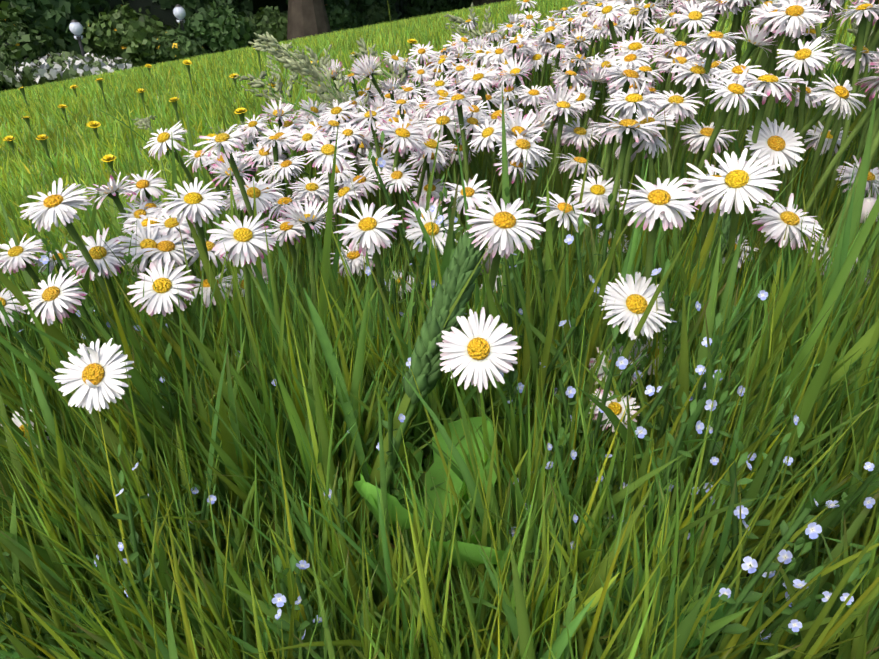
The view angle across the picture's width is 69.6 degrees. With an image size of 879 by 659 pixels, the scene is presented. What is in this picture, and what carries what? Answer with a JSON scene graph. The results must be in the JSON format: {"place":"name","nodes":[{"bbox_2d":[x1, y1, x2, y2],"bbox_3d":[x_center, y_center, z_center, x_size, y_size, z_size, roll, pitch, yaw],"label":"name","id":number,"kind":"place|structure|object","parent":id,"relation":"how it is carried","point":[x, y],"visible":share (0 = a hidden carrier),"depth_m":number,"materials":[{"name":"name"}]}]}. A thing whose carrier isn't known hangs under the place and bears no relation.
{"place":"outdoors","nodes":[
{"label":"outdoors","id":0,"kind":"place"},
{"bbox_2d":[0,0,878,658],"bbox_3d":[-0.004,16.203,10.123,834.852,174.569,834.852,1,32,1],"label":"lawn","id":1,"kind":"structure","parent":0,"point":[158,173],"depth_m":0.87,"materials":[{"name":"green plant"}]},
{"bbox_2d":[69,20,84,55],"bbox_3d":[-4.876,-3.811,8.634,0.170,0.755,0.170,1,32,1],"label":"garden lamp","id":2,"kind":"object","parent":1,"relation":"on","point":[76,28],"visible":0.85,"depth_m":8.47,"materials":[{"name":"grey glass"}]},
{"bbox_2d":[173,4,185,30],"bbox_3d":[-3.708,-4.285,9.163,0.170,0.755,0.170,1,32,1],"label":"garden lamp","id":3,"kind":"object","parent":1,"relation":"on","point":[179,12],"visible":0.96,"depth_m":8.98,"materials":[{"name":"grey glass"}]},
{"bbox_2d":[3,39,416,181],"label":"dandelions","id":4,"kind":"object","parent":1,"relation":"on","point":[110,158],"visible":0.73,"depth_m":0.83,"materials":[{"name":"yellow plant"}]},
{"bbox_2d":[0,0,453,91],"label":"flower bed shrubs","id":5,"kind":"object","parent":1,"relation":"on","point":[123,37],"visible":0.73,"depth_m":8.96,"materials":[{"name":"green plant"}]},
{"bbox_2d":[0,0,472,57],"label":"hedge","id":6,"kind":"object","parent":1,"relation":"on","point":[59,16],"visible":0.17,"depth_m":9.46,"materials":[{"name":"green plant"}]},
{"bbox_2d":[287,0,330,40],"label":"tree","id":7,"kind":"object","parent":1,"relation":"on","point":[307,18],"visible":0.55,"depth_m":9.03,"materials":[{"name":"brown plant"}]},
{"bbox_2d":[0,131,878,658],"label":"flowers","id":8,"kind":"object","parent":1,"relation":"on","point":[368,491],"visible":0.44,"depth_m":0.16,"materials":[{"name":"green plant"}]},
{"bbox_2d":[0,0,878,497],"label":"daisies","id":9,"kind":"object","parent":1,"relation":"on","point":[482,348],"visible":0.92,"depth_m":0.23,"materials":[{"name":"white plant"}]},
{"bbox_2d":[92,2,872,547],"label":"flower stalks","id":10,"kind":"object","parent":1,"relation":"on","point":[426,356],"depth_m":0.18,"materials":[{"name":"green plant"}]},
{"bbox_2d":[659,0,678,26],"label":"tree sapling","id":11,"kind":"object","parent":1,"relation":"on","point":[668,8],"depth_m":0.96,"materials":[{"name":"green plant"}]},
{"bbox_2d":[472,0,511,7],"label":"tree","id":12,"kind":"object","parent":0,"point":[476,3],"visible":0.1,"depth_m":13.87,"materials":[{"name":"green plant"}]}
]}

